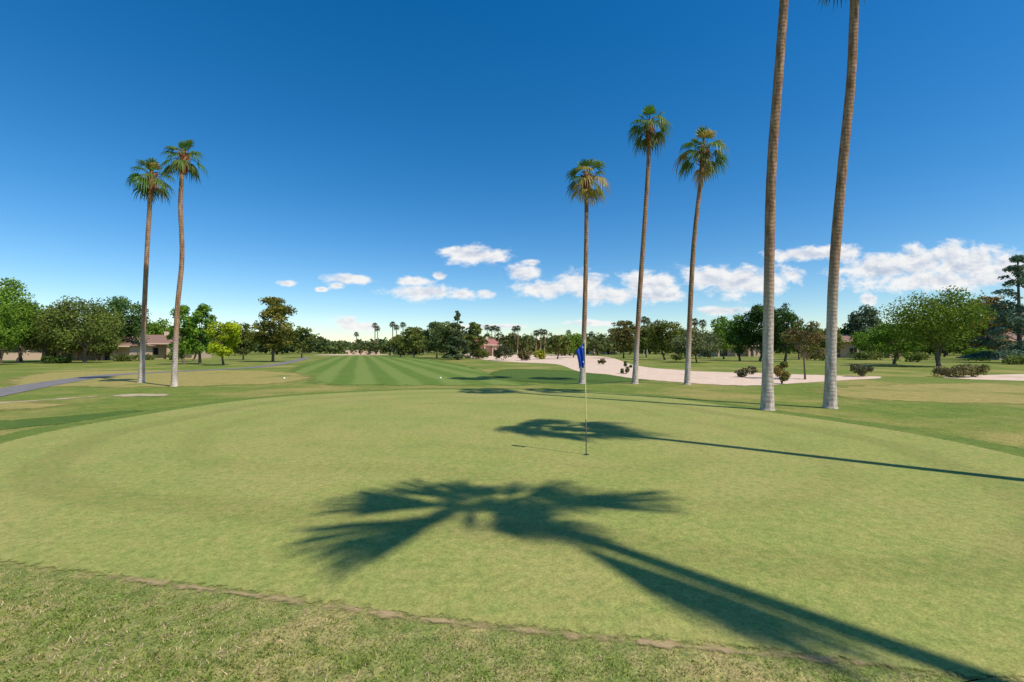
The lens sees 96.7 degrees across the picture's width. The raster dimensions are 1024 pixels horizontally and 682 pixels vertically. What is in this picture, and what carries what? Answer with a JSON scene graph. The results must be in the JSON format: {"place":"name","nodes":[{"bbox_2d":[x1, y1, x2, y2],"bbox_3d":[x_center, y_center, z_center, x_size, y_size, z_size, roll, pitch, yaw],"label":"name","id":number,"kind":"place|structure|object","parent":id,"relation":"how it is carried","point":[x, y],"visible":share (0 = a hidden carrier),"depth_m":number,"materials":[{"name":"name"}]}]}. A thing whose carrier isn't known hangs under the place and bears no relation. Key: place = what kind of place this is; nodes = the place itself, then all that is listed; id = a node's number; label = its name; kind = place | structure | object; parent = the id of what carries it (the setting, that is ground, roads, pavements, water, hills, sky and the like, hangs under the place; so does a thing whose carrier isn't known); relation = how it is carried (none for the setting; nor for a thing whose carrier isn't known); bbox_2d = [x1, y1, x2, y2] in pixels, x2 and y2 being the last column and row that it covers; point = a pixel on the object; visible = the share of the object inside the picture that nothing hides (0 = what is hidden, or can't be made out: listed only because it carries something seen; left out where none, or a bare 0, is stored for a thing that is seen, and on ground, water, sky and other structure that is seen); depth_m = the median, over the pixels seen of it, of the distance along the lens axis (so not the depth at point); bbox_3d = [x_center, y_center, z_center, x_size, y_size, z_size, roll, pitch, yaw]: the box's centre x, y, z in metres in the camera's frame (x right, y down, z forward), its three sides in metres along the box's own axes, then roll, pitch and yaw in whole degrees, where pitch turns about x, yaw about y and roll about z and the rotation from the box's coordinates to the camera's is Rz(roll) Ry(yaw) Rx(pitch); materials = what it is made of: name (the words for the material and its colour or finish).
{"place":"outdoors","nodes":[
{"label":"outdoors","id":0,"kind":"place"},
{"bbox_2d":[0,358,308,396],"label":"cart path","id":1,"kind":"structure","parent":0,"point":[5,391],"depth_m":27.89,"materials":[{"name":"grey asphalt"}]},
{"bbox_2d":[0,350,1023,448],"bbox_3d":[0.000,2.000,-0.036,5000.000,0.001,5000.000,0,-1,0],"label":"ground","id":2,"kind":"structure","parent":0,"point":[1001,423],"depth_m":23.15,"materials":[{"name":"green plant"}]},
{"bbox_2d":[0,304,29,349],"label":"mesquite tree","id":3,"kind":"object","parent":2,"relation":"on","point":[6,336],"visible":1,"depth_m":56.99,"materials":[{"name":"green plant"}]},
{"bbox_2d":[0,277,43,363],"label":"mesquite tree","id":4,"kind":"object","parent":2,"relation":"on","point":[7,295],"visible":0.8,"depth_m":63.86,"materials":[{"name":"green plant"}]},
{"bbox_2d":[2,352,41,359],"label":"garden wall","id":5,"kind":"structure","parent":2,"relation":"on","point":[25,356],"depth_m":85.26,"materials":[{"name":"beige paint"}]},
{"bbox_2d":[1,309,42,361],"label":"mesquite tree","id":6,"kind":"object","parent":2,"relation":"on","point":[19,358],"visible":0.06,"depth_m":73.92,"materials":[{"name":"green plant"}]},
{"bbox_2d":[0,401,67,410],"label":"dry grass patch","id":7,"kind":"object","parent":2,"relation":"on","point":[9,405],"visible":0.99,"depth_m":16.10,"materials":[{"name":"green plant"}]},
{"bbox_2d":[0,396,94,402],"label":"dirt track","id":8,"kind":"structure","parent":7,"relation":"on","point":[47,399],"depth_m":17.98,"materials":[{"name":"soil"}]},
{"bbox_2d":[8,305,84,361],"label":"mesquite tree","id":9,"kind":"object","parent":2,"relation":"on","point":[34,342],"visible":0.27,"depth_m":68.82,"materials":[{"name":"green plant"}]},
{"bbox_2d":[40,354,75,363],"bbox_3d":[-63.963,2.507,64.045,3.889,1.406,3.462,0,-1,0],"label":"desert shrub","id":10,"kind":"object","parent":2,"relation":"on","point":[57,358],"visible":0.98,"depth_m":64.02,"materials":[{"name":"green plant"}]},
{"bbox_2d":[47,312,80,355],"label":"mesquite tree","id":11,"kind":"object","parent":2,"relation":"on","point":[68,350],"visible":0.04,"depth_m":78.01,"materials":[{"name":"green plant"}]},
{"bbox_2d":[0,411,141,429],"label":"lush grass patch","id":12,"kind":"object","parent":2,"relation":"on","point":[14,424],"visible":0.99,"depth_m":12.74,"materials":[{"name":"green plant"}]},
{"bbox_2d":[31,295,126,362],"bbox_3d":[-62.274,-1.694,66.032,10.501,9.928,10.543,0,-1,0],"label":"mesquite tree","id":13,"kind":"object","parent":2,"relation":"on","point":[97,329],"visible":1,"depth_m":64.88,"materials":[{"name":"green plant"}]},
{"bbox_2d":[42,346,152,360],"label":"walls","id":14,"kind":"structure","parent":2,"relation":"on","point":[133,350],"depth_m":83.25,"materials":[{"name":"beige paint"}]},
{"bbox_2d":[91,341,154,345],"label":"roof","id":15,"kind":"structure","parent":14,"relation":"on","point":[128,343],"depth_m":84.44,"materials":[{"name":"ceramic"}]},
{"bbox_2d":[74,311,124,360],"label":"mesquite tree","id":16,"kind":"object","parent":2,"relation":"on","point":[94,349],"visible":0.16,"depth_m":80.05,"materials":[{"name":"green plant"}]},
{"bbox_2d":[85,296,151,346],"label":"mesquite tree","id":17,"kind":"object","parent":2,"relation":"on","point":[122,306],"visible":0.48,"depth_m":84.62,"materials":[{"name":"green plant"}]},
{"bbox_2d":[108,354,138,360],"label":"desert shrub","id":18,"kind":"object","parent":2,"relation":"on","point":[123,357],"visible":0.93,"depth_m":74.84,"materials":[{"name":"green plant"}]},
{"bbox_2d":[109,394,168,396],"bbox_3d":[-16.006,2.343,19.736,2.812,0.001,1.386,0,-1,0],"label":"bare soil patch","id":19,"kind":"object","parent":2,"relation":"on","point":[122,395],"visible":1,"depth_m":19.54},
{"bbox_2d":[1,370,310,387],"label":"dry grass patch","id":20,"kind":"object","parent":2,"relation":"on","point":[213,377],"visible":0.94,"depth_m":30.93,"materials":[{"name":"green plant"}]},
{"bbox_2d":[125,157,175,382],"bbox_3d":[-21.812,-4.228,27.301,2.448,13.445,2.469,-1,-1,28],"label":"palm tree","id":21,"kind":"object","parent":20,"relation":"on","point":[152,182],"visible":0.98,"depth_m":27.29,"materials":[{"name":"green plant"}]},
{"bbox_2d":[158,139,208,386],"bbox_3d":[-17.740,-4.258,24.691,2.103,13.411,2.382,0,-1,0],"label":"palm tree","id":22,"kind":"object","parent":20,"relation":"on","point":[182,164],"visible":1,"depth_m":24.54,"materials":[{"name":"green plant"}]},
{"bbox_2d":[146,318,171,334],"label":"ash tree","id":23,"kind":"object","parent":2,"relation":"on","point":[156,328],"visible":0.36,"depth_m":103.31,"materials":[{"name":"green plant"}]},
{"bbox_2d":[150,344,211,358],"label":"walls","id":24,"kind":"structure","parent":2,"relation":"on","point":[163,349],"depth_m":94.52,"materials":[{"name":"beige paint"}]},
{"bbox_2d":[130,335,179,342],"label":"roof","id":25,"kind":"structure","parent":24,"relation":"on","point":[157,339],"depth_m":95.11,"materials":[{"name":"ceramic"}]},
{"bbox_2d":[166,304,202,363],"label":"ash tree","id":26,"kind":"object","parent":2,"relation":"on","point":[191,332],"visible":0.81,"depth_m":59.65,"materials":[{"name":"green plant"}]},
{"bbox_2d":[179,325,209,361],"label":"ash tree","id":27,"kind":"object","parent":2,"relation":"on","point":[187,353],"visible":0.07,"depth_m":73.43,"materials":[{"name":"green plant"}]},
{"bbox_2d":[183,303,217,363],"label":"ash tree","id":28,"kind":"object","parent":2,"relation":"on","point":[200,313],"visible":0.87,"depth_m":60.68,"materials":[{"name":"green plant"}]},
{"bbox_2d":[205,320,241,364],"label":"palo verde tree","id":29,"kind":"object","parent":2,"relation":"on","point":[218,343],"visible":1,"depth_m":56.63,"materials":[{"name":"green plant"}]},
{"bbox_2d":[227,322,259,359],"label":"acacia tree","id":30,"kind":"object","parent":2,"relation":"on","point":[244,345],"visible":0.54,"depth_m":83.33,"materials":[{"name":"green plant"}]},
{"bbox_2d":[244,296,297,361],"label":"aleppo pine","id":31,"kind":"object","parent":2,"relation":"on","point":[278,311],"visible":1,"depth_m":70.97,"materials":[{"name":"green plant"}]},
{"bbox_2d":[289,326,314,357],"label":"acacia tree","id":32,"kind":"object","parent":2,"relation":"on","point":[303,338],"visible":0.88,"depth_m":104.49,"materials":[{"name":"green plant"}]},
{"bbox_2d":[323,354,388,354],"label":"sand bunker","id":33,"kind":"object","parent":2,"relation":"on","point":[355,354],"visible":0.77,"depth_m":169.50,"materials":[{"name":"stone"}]},
{"bbox_2d":[387,334,411,356],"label":"aleppo pine","id":34,"kind":"object","parent":2,"relation":"on","point":[402,350],"visible":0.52,"depth_m":119.40,"materials":[{"name":"green plant"}]},
{"bbox_2d":[291,356,529,385],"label":"fairway","id":35,"kind":"structure","parent":2,"relation":"on","point":[376,370],"depth_m":38.97,"materials":[{"name":"green plant"}]},
{"bbox_2d":[395,326,428,356],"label":"aleppo pine","id":36,"kind":"object","parent":2,"relation":"on","point":[414,335],"visible":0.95,"depth_m":113.91,"materials":[{"name":"green plant"}]},
{"bbox_2d":[422,321,447,357],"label":"aleppo pine","id":37,"kind":"object","parent":2,"relation":"on","point":[429,344],"visible":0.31,"depth_m":103.98,"materials":[{"name":"green plant"}]},
{"bbox_2d":[430,320,467,353],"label":"aleppo pine","id":38,"kind":"object","parent":2,"relation":"on","point":[440,342],"visible":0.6,"depth_m":96.60,"materials":[{"name":"green plant"}]},
{"bbox_2d":[441,311,470,359],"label":"aleppo pine","id":39,"kind":"object","parent":2,"relation":"on","point":[453,348],"visible":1,"depth_m":85.37,"materials":[{"name":"green plant"}]},
{"bbox_2d":[460,322,489,358],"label":"aleppo pine","id":40,"kind":"object","parent":2,"relation":"on","point":[474,330],"visible":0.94,"depth_m":91.38,"materials":[{"name":"green plant"}]},
{"bbox_2d":[0,560,1023,681],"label":"fringe turf","id":41,"kind":"structure","parent":2,"relation":"on","point":[844,665],"depth_m":3.05,"materials":[{"name":"green plant"}]},
{"bbox_2d":[0,388,1023,457],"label":"green collar","id":42,"kind":"object","parent":2,"relation":"on","point":[1012,450],"visible":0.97,"depth_m":12.71,"materials":[{"name":"green plant"}]},
{"bbox_2d":[114,575,866,663],"bbox_3d":[-0.507,2.045,3.364,6.315,0.001,0.192,0,-1,11],"label":"scalped edge","id":43,"kind":"object","parent":42,"relation":"on","point":[668,644],"visible":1,"depth_m":3.32,"materials":[{"name":"brown soil"}]},
{"bbox_2d":[0,389,1023,679],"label":"putting green","id":44,"kind":"object","parent":42,"relation":"on","point":[678,521],"visible":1,"depth_m":5.41,"materials":[{"name":"green plant"}]},
{"bbox_2d":[576,341,588,454],"bbox_3d":[1.332,1.088,8.602,0.244,2.210,0.108,0,-1,0],"label":"golf flag","id":45,"kind":"object","parent":44,"relation":"on","point":[581,353],"visible":0.99,"depth_m":8.61,"materials":[{"name":"fabric"}]},
{"bbox_2d":[354,316,706,356],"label":"distant palm trees","id":46,"kind":"object","parent":2,"relation":"on","point":[541,331],"visible":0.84,"depth_m":164.36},
{"bbox_2d":[130,329,969,355],"bbox_3d":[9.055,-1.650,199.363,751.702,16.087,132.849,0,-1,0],"label":"distant trees","id":47,"kind":"object","parent":2,"relation":"on","point":[601,342],"visible":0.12,"depth_m":168.17,"materials":[{"name":"green plant"}]},
{"bbox_2d":[544,333,573,358],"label":"acacia tree","id":48,"kind":"object","parent":2,"relation":"on","point":[556,344],"visible":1,"depth_m":91.08,"materials":[{"name":"green plant"}]},
{"bbox_2d":[492,369,644,383],"bbox_3d":[2.925,2.642,36.161,11.468,0.001,20.134,1,-1,-27],"label":"lush grass patch","id":49,"kind":"object","parent":2,"relation":"on","point":[550,376],"visible":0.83,"depth_m":33.19,"materials":[{"name":"green plant"}]},
{"bbox_2d":[566,157,610,383],"bbox_3d":[4.298,-4.166,26.286,2.876,13.292,2.529,-1,-1,41],"label":"palm tree","id":50,"kind":"object","parent":49,"relation":"on","point":[585,192],"visible":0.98,"depth_m":26.25,"materials":[{"name":"green plant"}]},
{"bbox_2d":[563,333,587,356],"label":"acacia tree","id":51,"kind":"object","parent":2,"relation":"on","point":[576,340],"visible":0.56,"depth_m":108.90,"materials":[{"name":"green plant"}]},
{"bbox_2d":[586,348,615,354],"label":"walls","id":52,"kind":"structure","parent":2,"relation":"on","point":[602,353],"depth_m":169.94,"materials":[{"name":"beige paint"}]},
{"bbox_2d":[607,320,640,357],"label":"acacia tree","id":53,"kind":"object","parent":2,"relation":"on","point":[625,332],"visible":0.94,"depth_m":98.81,"materials":[{"name":"green plant"}]},
{"bbox_2d":[632,325,660,356],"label":"acacia tree","id":54,"kind":"object","parent":2,"relation":"on","point":[643,346],"visible":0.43,"depth_m":110.92,"materials":[{"name":"green plant"}]},
{"bbox_2d":[626,104,672,383],"bbox_3d":[8.051,-5.660,26.434,2.671,16.293,2.932,0,-1,0],"label":"palm tree","id":55,"kind":"object","parent":2,"relation":"on","point":[648,128],"visible":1,"depth_m":26.31,"materials":[{"name":"green plant"}]},
{"bbox_2d":[645,319,681,359],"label":"acacia tree","id":56,"kind":"object","parent":2,"relation":"on","point":[656,331],"visible":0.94,"depth_m":82.88,"materials":[{"name":"green plant"}]},
{"bbox_2d":[460,353,880,385],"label":"bunker","id":57,"kind":"object","parent":2,"relation":"on","point":[612,366],"visible":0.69,"depth_m":37.14,"materials":[{"name":"sand"}]},
{"bbox_2d":[469,348,488,358],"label":"desert shrub","id":58,"kind":"object","parent":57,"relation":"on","point":[482,353],"visible":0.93,"depth_m":94.03,"materials":[{"name":"green plant"}]},
{"bbox_2d":[470,345,498,355],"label":"walls","id":59,"kind":"structure","parent":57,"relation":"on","point":[489,348],"depth_m":135.03,"materials":[{"name":"beige paint"}]},
{"bbox_2d":[475,339,501,344],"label":"roof","id":60,"kind":"structure","parent":59,"relation":"on","point":[493,342],"depth_m":135.94,"materials":[{"name":"red tile"}]},
{"bbox_2d":[493,342,513,359],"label":"desert shrub","id":61,"kind":"object","parent":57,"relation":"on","point":[504,350],"visible":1,"depth_m":81.27,"materials":[{"name":"green plant"}]},
{"bbox_2d":[517,348,532,360],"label":"desert shrub","id":62,"kind":"object","parent":57,"relation":"on","point":[523,355],"visible":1,"depth_m":79.51,"materials":[{"name":"green plant"}]},
{"bbox_2d":[533,349,547,358],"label":"lantana shrub","id":63,"kind":"object","parent":57,"relation":"on","point":[539,353],"visible":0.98,"depth_m":89.52,"materials":[{"name":"yellow plant"}]},
{"bbox_2d":[620,361,631,373],"bbox_3d":[9.165,2.133,36.667,0.824,1.103,0.889,1,-1,-43],"label":"evergreen shrub","id":64,"kind":"object","parent":57,"relation":"on","point":[627,369],"visible":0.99,"depth_m":36.63,"materials":[{"name":"green plant"}]},
{"bbox_2d":[734,367,751,376],"bbox_3d":[16.466,2.241,32.321,1.154,0.729,1.017,-1,-1,39],"label":"gray shrub","id":65,"kind":"object","parent":57,"relation":"on","point":[742,372],"visible":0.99,"depth_m":32.23,"materials":[{"name":"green plant"}]},
{"bbox_2d":[774,361,790,383],"bbox_3d":[15.624,1.832,26.316,1.101,1.305,0.970,1,-1,-44],"label":"desert shrub","id":66,"kind":"object","parent":57,"relation":"on","point":[784,374],"visible":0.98,"depth_m":26.13,"materials":[{"name":"green plant"}]},
{"bbox_2d":[850,364,873,376],"bbox_3d":[25.230,2.126,32.890,1.545,0.976,1.263,1,-1,-26],"label":"evergreen shrub","id":67,"kind":"object","parent":57,"relation":"on","point":[860,369],"visible":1,"depth_m":32.74,"materials":[{"name":"green plant"}]},
{"bbox_2d":[670,354,684,360],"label":"desert shrub","id":68,"kind":"object","parent":2,"relation":"on","point":[675,357],"visible":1,"depth_m":73.46,"materials":[{"name":"green plant"}]},
{"bbox_2d":[669,328,703,356],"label":"acacia tree","id":69,"kind":"object","parent":2,"relation":"on","point":[682,331],"visible":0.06,"depth_m":98.76,"materials":[{"name":"green plant"}]},
{"bbox_2d":[670,325,726,362],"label":"olive tree","id":70,"kind":"object","parent":2,"relation":"on","point":[711,346],"visible":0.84,"depth_m":67.32,"materials":[{"name":"green plant"}]},
{"bbox_2d":[671,125,729,384],"bbox_3d":[10.807,-4.917,25.747,3.173,14.777,3.084,0,-1,0],"label":"palm tree","id":71,"kind":"object","parent":2,"relation":"on","point":[702,153],"visible":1,"depth_m":25.80,"materials":[{"name":"green plant"}]},
{"bbox_2d":[702,316,742,358],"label":"ash tree","id":72,"kind":"object","parent":2,"relation":"on","point":[717,326],"visible":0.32,"depth_m":90.92,"materials":[{"name":"green plant"}]},
{"bbox_2d":[721,313,759,360],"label":"ficus tree","id":73,"kind":"object","parent":2,"relation":"on","point":[734,329],"visible":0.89,"depth_m":77.15,"materials":[{"name":"green plant"}]},
{"bbox_2d":[737,303,779,360],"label":"ficus tree","id":74,"kind":"object","parent":2,"relation":"on","point":[755,317],"visible":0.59,"depth_m":75.25,"materials":[{"name":"green plant"}]},
{"bbox_2d":[759,0,788,410],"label":"palm tree","id":75,"kind":"object","parent":2,"relation":"on","point":[767,396],"visible":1,"depth_m":14.97,"materials":[{"name":"brown plant"}]},
{"bbox_2d":[774,302,809,361],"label":"ficus tree","id":76,"kind":"object","parent":2,"relation":"on","point":[786,316],"visible":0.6,"depth_m":72.99,"materials":[{"name":"green plant"}]},
{"bbox_2d":[782,338,819,359],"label":"ash tree","id":77,"kind":"object","parent":2,"relation":"on","point":[811,347],"visible":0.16,"depth_m":87.25,"materials":[{"name":"green plant"}]},
{"bbox_2d":[780,318,825,378],"bbox_3d":[19.235,0.538,30.081,2.777,4.105,2.113,0,-1,-20],"label":"crape myrtle tree","id":78,"kind":"object","parent":2,"relation":"on","point":[812,336],"visible":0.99,"depth_m":29.85,"materials":[{"name":"green plant"}]},
{"bbox_2d":[808,351,838,360],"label":"desert shrub","id":79,"kind":"object","parent":2,"relation":"on","point":[812,356],"visible":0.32,"depth_m":80.27,"materials":[{"name":"green plant"}]},
{"bbox_2d":[812,328,846,353],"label":"olive tree","id":80,"kind":"object","parent":2,"relation":"on","point":[839,342],"visible":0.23,"depth_m":95.97,"materials":[{"name":"green plant"}]},
{"bbox_2d":[817,0,864,408],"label":"palm tree","id":81,"kind":"object","parent":2,"relation":"on","point":[830,392],"visible":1,"depth_m":15.49,"materials":[{"name":"brown plant"}]},
{"bbox_2d":[837,327,852,333],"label":"eucalyptus tree","id":82,"kind":"object","parent":2,"relation":"on","point":[844,331],"visible":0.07,"depth_m":110.83,"materials":[{"name":"green plant"}]},
{"bbox_2d":[814,342,902,357],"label":"walls","id":83,"kind":"structure","parent":2,"relation":"on","point":[847,346],"depth_m":105.63,"materials":[{"name":"beige paint"}]},
{"bbox_2d":[842,304,882,334],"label":"eucalyptus tree","id":84,"kind":"object","parent":2,"relation":"on","point":[857,321],"visible":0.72,"depth_m":106.69,"materials":[{"name":"green plant"}]},
{"bbox_2d":[846,351,887,359],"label":"desert shrub","id":85,"kind":"object","parent":2,"relation":"on","point":[863,355],"visible":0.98,"depth_m":84.23,"materials":[{"name":"green plant"}]},
{"bbox_2d":[847,328,894,358],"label":"olive tree","id":86,"kind":"object","parent":2,"relation":"on","point":[859,342],"visible":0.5,"depth_m":90.20,"materials":[{"name":"green plant"}]},
{"bbox_2d":[866,322,922,363],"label":"mesquite tree","id":87,"kind":"object","parent":2,"relation":"on","point":[901,349],"visible":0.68,"depth_m":59.26,"materials":[{"name":"green plant"}]},
{"bbox_2d":[809,383,1023,403],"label":"dry grass patch","id":88,"kind":"object","parent":2,"relation":"on","point":[1011,393],"visible":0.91,"depth_m":20.97,"materials":[{"name":"plant"}]},
{"bbox_2d":[904,351,931,361],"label":"desert shrub","id":89,"kind":"object","parent":2,"relation":"on","point":[920,355],"visible":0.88,"depth_m":69.87,"materials":[{"name":"green plant"}]},
{"bbox_2d":[874,285,999,366],"bbox_3d":[48.368,-1.660,52.248,10.490,9.375,10.759,0,-1,0],"label":"mesquite tree","id":90,"kind":"object","parent":2,"relation":"on","point":[928,320],"visible":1,"depth_m":50.84,"materials":[{"name":"green plant"}]},
{"bbox_2d":[924,320,967,356],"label":"ash tree","id":91,"kind":"object","parent":2,"relation":"on","point":[952,346],"visible":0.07,"depth_m":117.38,"materials":[{"name":"green plant"}]},
{"bbox_2d":[950,320,998,348],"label":"ash tree","id":92,"kind":"object","parent":2,"relation":"on","point":[981,334],"visible":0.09,"depth_m":98.37,"materials":[{"name":"green plant"}]},
{"bbox_2d":[961,346,998,360],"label":"desert shrub","id":93,"kind":"object","parent":2,"relation":"on","point":[968,351],"visible":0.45,"depth_m":75.81,"materials":[{"name":"green plant"}]},
{"bbox_2d":[943,374,1023,380],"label":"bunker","id":94,"kind":"object","parent":2,"relation":"on","point":[1017,377],"visible":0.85,"depth_m":31.89,"materials":[{"name":"sand"}]},
{"bbox_2d":[931,364,976,377],"bbox_3d":[31.519,2.123,32.319,2.139,0.969,2.181,0,-1,0],"label":"spreading shrub","id":95,"kind":"object","parent":94,"relation":"on","point":[961,370],"visible":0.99,"depth_m":31.95,"materials":[{"name":"green plant"}]},
{"bbox_2d":[951,364,990,376],"bbox_3d":[32.854,2.110,32.739,2.082,1.001,1.860,0,-1,0],"label":"spreading shrub","id":96,"kind":"object","parent":94,"relation":"on","point":[984,367],"visible":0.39,"depth_m":32.36,"materials":[{"name":"green plant"}]},
{"bbox_2d":[958,295,1013,359],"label":"elm tree","id":97,"kind":"object","parent":2,"relation":"on","point":[994,300],"visible":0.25,"depth_m":81.45,"materials":[{"name":"green plant"}]},
{"bbox_2d":[955,254,1023,358],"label":"deodar cedar","id":98,"kind":"object","parent":2,"relation":"on","point":[1006,313],"visible":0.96,"depth_m":66.39,"materials":[{"name":"green plant"}]},
{"bbox_2d":[1001,355,1023,364],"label":"desert shrub","id":99,"kind":"object","parent":2,"relation":"on","point":[1014,360],"visible":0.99,"depth_m":59.25,"materials":[{"name":"green plant"}]},
{"bbox_2d":[0,0,1023,342],"label":"sky","id":100,"kind":"structure","parent":0,"point":[366,162],"materials":[{"name":"blue"}]},
{"bbox_2d":[699,346,759,356],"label":"walls","id":101,"kind":"structure","parent":0,"point":[747,353],"depth_m":124.72,"materials":[{"name":"beige paint"}]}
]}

